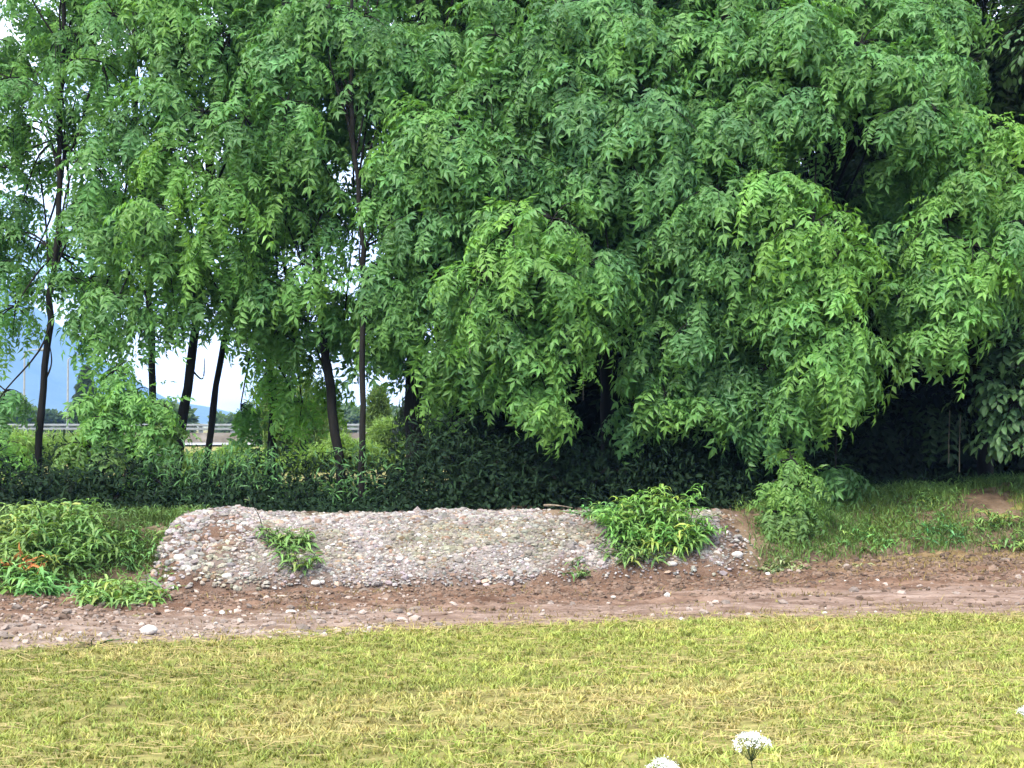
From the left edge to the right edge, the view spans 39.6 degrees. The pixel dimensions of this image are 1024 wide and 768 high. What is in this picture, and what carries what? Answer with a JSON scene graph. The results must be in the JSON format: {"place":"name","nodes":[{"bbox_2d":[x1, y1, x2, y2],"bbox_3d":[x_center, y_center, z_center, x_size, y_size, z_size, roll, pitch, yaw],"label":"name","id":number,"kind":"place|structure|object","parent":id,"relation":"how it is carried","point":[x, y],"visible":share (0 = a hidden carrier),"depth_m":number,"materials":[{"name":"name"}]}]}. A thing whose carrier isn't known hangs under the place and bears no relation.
{"place":"outdoors","nodes":[
{"label":"outdoors","id":0,"kind":"place"},
{"bbox_2d":[0,284,235,423],"bbox_3d":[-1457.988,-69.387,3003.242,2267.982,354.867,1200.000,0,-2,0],"label":"hills","id":1,"kind":"structure","parent":0,"point":[56,396],"depth_m":2709.66,"materials":[{"name":"blue"}]},
{"bbox_2d":[185,443,263,444],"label":"road","id":2,"kind":"structure","parent":0,"point":[212,444],"depth_m":61.26,"materials":[{"name":"grey asphalt"}]},
{"bbox_2d":[338,401,366,432],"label":"distant tree","id":3,"kind":"object","parent":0,"point":[352,415],"visible":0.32,"depth_m":148.03,"materials":[{"name":"green plant"}]},
{"bbox_2d":[0,0,1013,412],"label":"sky","id":4,"kind":"structure","parent":0,"point":[229,392],"materials":[{"name":"white"}]},
{"bbox_2d":[0,426,1023,767],"bbox_3d":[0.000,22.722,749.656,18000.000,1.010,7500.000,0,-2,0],"label":"ground","id":5,"kind":"structure","parent":0,"point":[744,722],"depth_m":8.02,"materials":[{"name":"plant"}]},
{"bbox_2d":[0,39,35,380],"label":"slender tree","id":6,"kind":"object","parent":5,"relation":"on","point":[8,265],"visible":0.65,"depth_m":17.81,"materials":[{"name":"green plant"}]},
{"bbox_2d":[0,391,37,431],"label":"distant tree","id":7,"kind":"object","parent":5,"relation":"on","point":[35,409],"visible":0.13,"depth_m":164.35,"materials":[{"name":"green plant"}]},
{"bbox_2d":[0,429,39,499],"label":"leafy shrub","id":8,"kind":"object","parent":5,"relation":"on","point":[11,451],"visible":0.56,"depth_m":16.62,"materials":[{"name":"green plant"}]},
{"bbox_2d":[0,423,52,466],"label":"meadow shrub","id":9,"kind":"object","parent":5,"relation":"on","point":[29,444],"visible":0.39,"depth_m":33.86,"materials":[{"name":"green plant"}]},
{"bbox_2d":[23,348,42,430],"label":"lamp post","id":10,"kind":"object","parent":5,"relation":"on","point":[24,376],"visible":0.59,"depth_m":112.00,"materials":[{"name":"metal"}]},
{"bbox_2d":[32,404,69,432],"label":"distant tree","id":11,"kind":"object","parent":5,"relation":"on","point":[52,416],"visible":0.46,"depth_m":168.58,"materials":[{"name":"green plant"}]},
{"bbox_2d":[31,428,83,467],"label":"meadow shrub","id":12,"kind":"object","parent":5,"relation":"on","point":[58,440],"visible":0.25,"depth_m":37.58,"materials":[{"name":"green plant"}]},
{"bbox_2d":[66,355,78,427],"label":"lamp post","id":13,"kind":"object","parent":5,"relation":"on","point":[68,385],"visible":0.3,"depth_m":111.99,"materials":[{"name":"metal"}]},
{"bbox_2d":[0,0,153,502],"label":"slender tree","id":14,"kind":"object","parent":5,"relation":"on","point":[52,46],"visible":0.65,"depth_m":17.71,"materials":[{"name":"green plant"}]},
{"bbox_2d":[65,365,100,432],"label":"conifer","id":15,"kind":"object","parent":5,"relation":"on","point":[87,382],"visible":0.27,"depth_m":77.64,"materials":[{"name":"green plant"}]},
{"bbox_2d":[67,428,127,473],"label":"meadow shrub","id":16,"kind":"object","parent":5,"relation":"on","point":[69,440],"visible":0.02,"depth_m":31.69,"materials":[{"name":"green plant"}]},
{"bbox_2d":[73,637,121,647],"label":"dry weed","id":17,"kind":"object","parent":5,"relation":"on","point":[93,640],"visible":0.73,"depth_m":10.29,"materials":[{"name":"brown plant"}]},
{"bbox_2d":[158,444,196,484],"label":"meadow shrub","id":18,"kind":"object","parent":5,"relation":"on","point":[184,465],"visible":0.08,"depth_m":25.85,"materials":[{"name":"green plant"}]},
{"bbox_2d":[162,399,199,432],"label":"distant tree","id":19,"kind":"object","parent":5,"relation":"on","point":[193,418],"visible":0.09,"depth_m":124.50,"materials":[{"name":"green plant"}]},
{"bbox_2d":[0,424,366,442],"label":"motorway barrier","id":20,"kind":"object","parent":5,"relation":"on","point":[217,437],"visible":0.07,"depth_m":65.85,"materials":[{"name":"metal"}]},
{"bbox_2d":[189,448,217,476],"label":"meadow shrub","id":21,"kind":"object","parent":5,"relation":"on","point":[201,451],"visible":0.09,"depth_m":27.86,"materials":[{"name":"green plant"}]},
{"bbox_2d":[206,410,239,432],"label":"distant tree","id":22,"kind":"object","parent":5,"relation":"on","point":[221,418],"visible":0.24,"depth_m":158.17,"materials":[{"name":"green plant"}]},
{"bbox_2d":[211,438,252,471],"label":"meadow shrub","id":23,"kind":"object","parent":5,"relation":"on","point":[222,451],"visible":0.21,"depth_m":29.67,"materials":[{"name":"green plant"}]},
{"bbox_2d":[224,446,286,482],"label":"meadow shrub","id":24,"kind":"object","parent":5,"relation":"on","point":[242,456],"visible":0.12,"depth_m":26.70,"materials":[{"name":"green plant"}]},
{"bbox_2d":[242,367,302,478],"bbox_3d":[-5.039,0.702,29.922,1.399,2.815,1.232,1,-2,-33],"label":"meadow shrub","id":25,"kind":"object","parent":5,"relation":"on","point":[265,437],"visible":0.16,"depth_m":29.61,"materials":[{"name":"green plant"}]},
{"bbox_2d":[190,46,361,475],"bbox_3d":[-3.159,-3.377,18.195,2.534,10.328,4.052,0,-2,0],"label":"slender tree","id":26,"kind":"object","parent":5,"relation":"on","point":[275,211],"visible":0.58,"depth_m":16.89,"materials":[{"name":"green plant"}]},
{"bbox_2d":[279,440,334,477],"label":"meadow shrub","id":27,"kind":"object","parent":5,"relation":"on","point":[311,453],"visible":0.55,"depth_m":29.62,"materials":[{"name":"green plant"}]},
{"bbox_2d":[291,370,328,478],"bbox_3d":[-4.743,0.916,33.024,1.414,2.577,1.409,0,-2,0],"label":"meadow shrub","id":28,"kind":"object","parent":5,"relation":"on","point":[315,432],"visible":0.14,"depth_m":32.73,"materials":[{"name":"green plant"}]},
{"bbox_2d":[312,405,350,441],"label":"meadow shrub","id":29,"kind":"object","parent":5,"relation":"on","point":[341,429],"visible":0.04,"depth_m":37.71,"materials":[{"name":"green plant"}]},
{"bbox_2d":[319,428,387,478],"bbox_3d":[-3.536,1.564,31.899,1.470,1.189,1.720,1,-2,-22],"label":"meadow shrub","id":30,"kind":"object","parent":5,"relation":"on","point":[345,438],"visible":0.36,"depth_m":31.64,"materials":[{"name":"green plant"}]},
{"bbox_2d":[241,0,475,497],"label":"slender tree","id":31,"kind":"object","parent":5,"relation":"on","point":[380,43],"visible":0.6,"depth_m":16.57,"materials":[{"name":"green plant"}]},
{"bbox_2d":[366,381,393,474],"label":"meadow shrub","id":32,"kind":"object","parent":5,"relation":"on","point":[377,405],"visible":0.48,"depth_m":35.82,"materials":[{"name":"green plant"}]},
{"bbox_2d":[366,413,405,470],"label":"meadow shrub","id":33,"kind":"object","parent":5,"relation":"on","point":[380,433],"visible":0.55,"depth_m":33.80,"materials":[{"name":"green plant"}]},
{"bbox_2d":[391,404,398,414],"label":"distant tree","id":34,"kind":"object","parent":5,"relation":"on","point":[393,407],"visible":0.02,"depth_m":169.83,"materials":[{"name":"green plant"}]},
{"bbox_2d":[327,0,534,507],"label":"broad tree","id":35,"kind":"object","parent":5,"relation":"on","point":[411,127],"visible":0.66,"depth_m":16.36,"materials":[{"name":"green plant"}]},
{"bbox_2d":[142,505,761,591],"bbox_3d":[-0.560,1.684,14.974,6.764,0.794,2.778,0,-2,-5],"label":"gravel heap","id":36,"kind":"object","parent":5,"relation":"on","point":[464,547],"visible":0.8,"depth_m":14.21,"materials":[{"name":"gravel"}]},
{"bbox_2d":[173,554,186,560],"bbox_3d":[-3.221,1.694,13.816,0.137,0.090,0.116,0,-2,0],"label":"stone","id":37,"kind":"object","parent":36,"relation":"on","point":[177,557],"visible":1,"depth_m":13.78,"materials":[{"name":"grey stone"}]},
{"bbox_2d":[222,573,231,578],"bbox_3d":[-2.741,1.845,13.668,0.103,0.061,0.076,0,-2,0],"label":"stone","id":38,"kind":"object","parent":36,"relation":"on","point":[225,575],"visible":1,"depth_m":13.64,"materials":[{"name":"grey stone"}]},
{"bbox_2d":[244,497,262,530],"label":"dry stalk","id":39,"kind":"object","parent":36,"relation":"on","point":[256,511],"visible":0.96,"depth_m":14.24,"materials":[{"name":"brown plant"}]},
{"bbox_2d":[251,525,292,549],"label":"weed clump","id":40,"kind":"object","parent":36,"relation":"on","point":[273,534],"visible":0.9,"depth_m":14.11,"materials":[{"name":"green plant"}]},
{"bbox_2d":[267,526,326,577],"bbox_3d":[-2.132,1.643,13.942,0.591,0.472,0.731,1,-2,-18],"label":"weed clump","id":41,"kind":"object","parent":36,"relation":"on","point":[299,538],"visible":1,"depth_m":13.88,"materials":[{"name":"green plant"}]},
{"bbox_2d":[312,580,321,585],"bbox_3d":[-1.882,1.917,13.702,0.099,0.063,0.085,-1,-2,20],"label":"stone","id":42,"kind":"object","parent":36,"relation":"on","point":[316,582],"visible":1,"depth_m":13.67,"materials":[{"name":"grey stone"}]},
{"bbox_2d":[543,504,571,507],"bbox_3d":[0.503,1.331,15.521,0.326,0.043,0.029,0,-2,15],"label":"stick","id":43,"kind":"object","parent":36,"relation":"on","point":[548,505],"visible":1,"depth_m":15.53,"materials":[{"name":"brown wood"}]},
{"bbox_2d":[562,556,596,579],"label":"weed clump","id":44,"kind":"object","parent":36,"relation":"on","point":[585,572],"visible":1,"depth_m":14.05,"materials":[{"name":"green plant"}]},
{"bbox_2d":[557,498,622,518],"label":"weed clump","id":45,"kind":"object","parent":36,"relation":"on","point":[593,507],"visible":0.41,"depth_m":15.15,"materials":[{"name":"green plant"}]},
{"bbox_2d":[595,527,679,568],"bbox_3d":[1.266,1.659,14.379,0.881,0.417,0.597,0,-2,0],"label":"weed clump","id":46,"kind":"object","parent":36,"relation":"on","point":[631,551],"visible":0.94,"depth_m":14.30,"materials":[{"name":"green plant"}]},
{"bbox_2d":[667,561,677,565],"bbox_3d":[1.617,1.821,14.376,0.113,0.064,0.089,0,-2,0],"label":"stone","id":47,"kind":"object","parent":36,"relation":"on","point":[672,563],"visible":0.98,"depth_m":14.35,"materials":[{"name":"grey stone"}]},
{"bbox_2d":[732,551,742,557],"bbox_3d":[2.319,1.758,14.658,0.121,0.071,0.099,0,-2,0],"label":"stone","id":48,"kind":"object","parent":36,"relation":"on","point":[737,554],"visible":1,"depth_m":14.62,"materials":[{"name":"white stone"}]},
{"bbox_2d":[363,0,624,506],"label":"shaded tree","id":49,"kind":"object","parent":5,"relation":"on","point":[395,438],"visible":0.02,"depth_m":21.33,"materials":[{"name":"green plant"}]},
{"bbox_2d":[0,604,1023,767],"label":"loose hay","id":50,"kind":"object","parent":5,"relation":"on","point":[559,659],"visible":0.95,"depth_m":8.50,"materials":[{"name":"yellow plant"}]},
{"bbox_2d":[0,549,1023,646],"bbox_3d":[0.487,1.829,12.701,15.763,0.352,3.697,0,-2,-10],"label":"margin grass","id":51,"kind":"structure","parent":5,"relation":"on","point":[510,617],"depth_m":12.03,"materials":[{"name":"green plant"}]},
{"bbox_2d":[539,10,732,497],"bbox_3d":[1.733,-5.354,22.355,5.299,15.940,6.552,0,-2,0],"label":"shaded tree","id":52,"kind":"object","parent":5,"relation":"on","point":[615,358],"depth_m":21.44,"materials":[{"name":"green plant"}]},
{"bbox_2d":[645,756,679,767],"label":"umbel flower","id":53,"kind":"object","parent":5,"relation":"on","point":[663,763],"visible":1,"depth_m":5.45,"materials":[{"name":"white plant"}]},
{"bbox_2d":[616,4,812,503],"bbox_3d":[3.776,-5.088,22.664,4.946,16.309,6.250,0,-2,0],"label":"shaded tree","id":54,"kind":"object","parent":5,"relation":"on","point":[689,412],"depth_m":21.52,"materials":[{"name":"green plant"}]},
{"bbox_2d":[609,0,852,505],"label":"broad tree","id":55,"kind":"object","parent":5,"relation":"on","point":[711,252],"visible":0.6,"depth_m":15.97,"materials":[{"name":"green plant"}]},
{"bbox_2d":[732,730,771,767],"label":"umbel flower","id":56,"kind":"object","parent":5,"relation":"on","point":[751,756],"visible":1,"depth_m":5.55,"materials":[{"name":"white plant"}]},
{"bbox_2d":[838,563,873,566],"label":"weed clump","id":57,"kind":"object","parent":5,"relation":"on","point":[856,564],"visible":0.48,"depth_m":14.44,"materials":[{"name":"green plant"}]},
{"bbox_2d":[715,0,1003,511],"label":"broad tree","id":58,"kind":"object","parent":5,"relation":"on","point":[846,58],"visible":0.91,"depth_m":15.74,"materials":[{"name":"green plant"}]},
{"bbox_2d":[784,0,1022,481],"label":"shaded tree","id":59,"kind":"object","parent":5,"relation":"on","point":[918,460],"visible":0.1,"depth_m":20.97,"materials":[{"name":"green plant"}]},
{"bbox_2d":[814,0,1023,475],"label":"dark tree","id":60,"kind":"object","parent":5,"relation":"on","point":[853,163],"visible":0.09,"depth_m":20.56,"materials":[{"name":"green plant"}]},
{"bbox_2d":[834,0,1023,476],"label":"broad tree","id":61,"kind":"object","parent":5,"relation":"on","point":[940,239],"visible":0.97,"depth_m":15.83,"materials":[{"name":"green plant"}]},
{"bbox_2d":[1016,705,1023,718],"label":"umbel flower","id":62,"kind":"object","parent":5,"relation":"on","point":[1022,709],"visible":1,"depth_m":6.27,"materials":[{"name":"white plant"}]},
{"bbox_2d":[0,549,1023,650],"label":"dirt track","id":63,"kind":"structure","parent":0,"point":[930,596],"depth_m":12.46,"materials":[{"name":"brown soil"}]},
{"bbox_2d":[62,574,182,609],"bbox_3d":[-3.496,1.901,12.636,1.100,0.403,1.120,2,-2,-44],"label":"weed clump","id":64,"kind":"object","parent":63,"relation":"on","point":[129,595],"visible":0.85,"depth_m":12.58,"materials":[{"name":"green plant"}]},
{"bbox_2d":[139,625,157,634],"bbox_3d":[-2.758,1.867,10.792,0.136,0.080,0.103,1,-2,-24],"label":"stone","id":65,"kind":"object","parent":63,"relation":"on","point":[149,629],"visible":0.97,"depth_m":10.76,"materials":[{"name":"grey stone"}]},
{"bbox_2d":[0,529,1023,635],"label":"soil clods","id":66,"kind":"object","parent":63,"relation":"on","point":[537,590],"visible":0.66,"depth_m":13.15,"materials":[{"name":"soil"}]},
{"bbox_2d":[754,556,809,573],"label":"weed clump","id":67,"kind":"object","parent":63,"relation":"on","point":[778,568],"visible":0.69,"depth_m":14.49,"materials":[{"name":"green plant"}]},
{"bbox_2d":[0,473,1023,595],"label":"earth bank","id":68,"kind":"structure","parent":0,"point":[995,502],"depth_m":15.42,"materials":[{"name":"green plant"}]},
{"bbox_2d":[0,544,47,572],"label":"dead leaves","id":69,"kind":"object","parent":68,"relation":"on","point":[31,564],"visible":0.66,"depth_m":13.36,"materials":[{"name":"brown plant"}]},
{"bbox_2d":[0,555,110,597],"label":"weed clump","id":70,"kind":"object","parent":68,"relation":"on","point":[33,585],"visible":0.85,"depth_m":13.06,"materials":[{"name":"green plant"}]},
{"bbox_2d":[0,497,145,586],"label":"weed clump","id":71,"kind":"object","parent":68,"relation":"on","point":[72,541],"visible":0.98,"depth_m":13.74,"materials":[{"name":"green plant"}]},
{"bbox_2d":[49,361,201,507],"bbox_3d":[-4.494,0.669,16.411,1.694,1.880,1.166,0,-2,0],"label":"shrub","id":72,"kind":"object","parent":68,"relation":"on","point":[110,422],"visible":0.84,"depth_m":16.38,"materials":[{"name":"green plant"}]},
{"bbox_2d":[117,524,181,570],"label":"weed clump","id":73,"kind":"object","parent":68,"relation":"on","point":[131,561],"visible":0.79,"depth_m":13.94,"materials":[{"name":"green plant"}]},
{"bbox_2d":[38,0,273,487],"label":"slender tree","id":74,"kind":"object","parent":68,"relation":"on","point":[143,222],"visible":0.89,"depth_m":16.78,"materials":[{"name":"green plant"}]},
{"bbox_2d":[98,0,316,488],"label":"slender tree","id":75,"kind":"object","parent":68,"relation":"on","point":[238,17],"visible":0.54,"depth_m":16.93,"materials":[{"name":"green plant"}]},
{"bbox_2d":[206,0,372,490],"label":"slender tree","id":76,"kind":"object","parent":68,"relation":"on","point":[247,414],"visible":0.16,"depth_m":18.47,"materials":[{"name":"green plant"}]},
{"bbox_2d":[126,439,469,511],"bbox_3d":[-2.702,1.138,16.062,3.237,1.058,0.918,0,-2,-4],"label":"light undergrowth","id":77,"kind":"object","parent":68,"relation":"on","point":[168,463],"visible":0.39,"depth_m":15.93,"materials":[{"name":"green plant"}]},
{"bbox_2d":[229,27,377,493],"bbox_3d":[-2.576,-3.218,18.020,2.214,10.006,3.653,0,-2,-16],"label":"slender tree","id":78,"kind":"object","parent":68,"relation":"on","point":[329,200],"visible":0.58,"depth_m":16.89,"materials":[{"name":"green plant"}]},
{"bbox_2d":[0,398,1022,512],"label":"undergrowth","id":79,"kind":"object","parent":68,"relation":"on","point":[677,482],"visible":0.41,"depth_m":16.15,"materials":[{"name":"green plant"}]},
{"bbox_2d":[0,470,1023,591],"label":"bank plants","id":80,"kind":"object","parent":68,"relation":"on","point":[123,512],"visible":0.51,"depth_m":15.46,"materials":[{"name":"green plant"}]},
{"bbox_2d":[412,0,648,507],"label":"broad tree","id":81,"kind":"object","parent":68,"relation":"on","point":[521,255],"visible":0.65,"depth_m":15.65,"materials":[{"name":"green plant"}]},
{"bbox_2d":[469,289,470,352],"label":"bare stem","id":82,"kind":"object","parent":81,"relation":"hanging from","point":[470,326],"visible":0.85,"depth_m":15.31,"materials":[{"name":"green plant"}]},
{"bbox_2d":[471,0,750,473],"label":"broad tree","id":83,"kind":"object","parent":68,"relation":"on","point":[610,47],"visible":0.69,"depth_m":15.99,"materials":[{"name":"green plant"}]},
{"bbox_2d":[582,483,727,561],"bbox_3d":[1.494,1.454,14.722,1.527,0.860,1.078,0,-2,0],"label":"weed clump","id":84,"kind":"object","parent":68,"relation":"on","point":[659,523],"visible":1,"depth_m":14.58,"materials":[{"name":"green plant"}]},
{"bbox_2d":[753,448,833,547],"bbox_3d":[3.018,1.288,15.309,0.925,1.186,0.857,0,-2,0],"label":"sapling","id":85,"kind":"object","parent":68,"relation":"on","point":[786,493],"visible":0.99,"depth_m":15.20,"materials":[{"name":"green plant"}]},
{"bbox_2d":[825,522,903,552],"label":"weed clump","id":86,"kind":"object","parent":68,"relation":"on","point":[868,533],"visible":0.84,"depth_m":15.37,"materials":[{"name":"green plant"}]},
{"bbox_2d":[880,488,975,505],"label":"weed clump","id":87,"kind":"object","parent":68,"relation":"on","point":[920,496],"visible":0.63,"depth_m":16.46,"materials":[{"name":"green plant"}]},
{"bbox_2d":[904,513,968,545],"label":"weed clump","id":88,"kind":"object","parent":68,"relation":"on","point":[945,525],"visible":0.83,"depth_m":15.63,"materials":[{"name":"green plant"}]},
{"bbox_2d":[941,0,1023,464],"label":"broadleaf tree","id":89,"kind":"object","parent":68,"relation":"on","point":[999,361],"visible":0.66,"depth_m":16.44,"materials":[{"name":"green plant"}]},
{"bbox_2d":[959,416,960,471],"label":"bare stem","id":90,"kind":"object","parent":89,"relation":"hanging from","point":[959,443],"visible":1,"depth_m":16.69,"materials":[{"name":"brown plant"}]},
{"bbox_2d":[961,504,1023,551],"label":"weed clump","id":91,"kind":"object","parent":68,"relation":"on","point":[999,518],"visible":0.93,"depth_m":15.78,"materials":[{"name":"green plant"}]},
{"bbox_2d":[948,410,949,462],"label":"bare stem","id":92,"kind":"object","parent":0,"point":[948,437],"visible":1,"depth_m":16.79,"materials":[{"name":"brown plant"}]},
{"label":"woodland floor","id":93,"kind":"structure","parent":0,"visible":0},
{"bbox_2d":[404,413,446,469],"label":"meadow shrub","id":94,"kind":"object","parent":93,"relation":"on","point":[428,438],"visible":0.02,"depth_m":25.63,"materials":[{"name":"green plant"}]},
{"bbox_2d":[453,311,1023,506],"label":"dark thicket","id":95,"kind":"object","parent":93,"relation":"on","point":[582,406],"visible":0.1,"depth_m":21.09,"materials":[{"name":"green plant"}]},
{"bbox_2d":[961,0,1023,473],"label":"shaded tree","id":96,"kind":"object","parent":93,"relation":"on","point":[997,75],"visible":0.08,"depth_m":20.75,"materials":[{"name":"green plant"}]}
]}

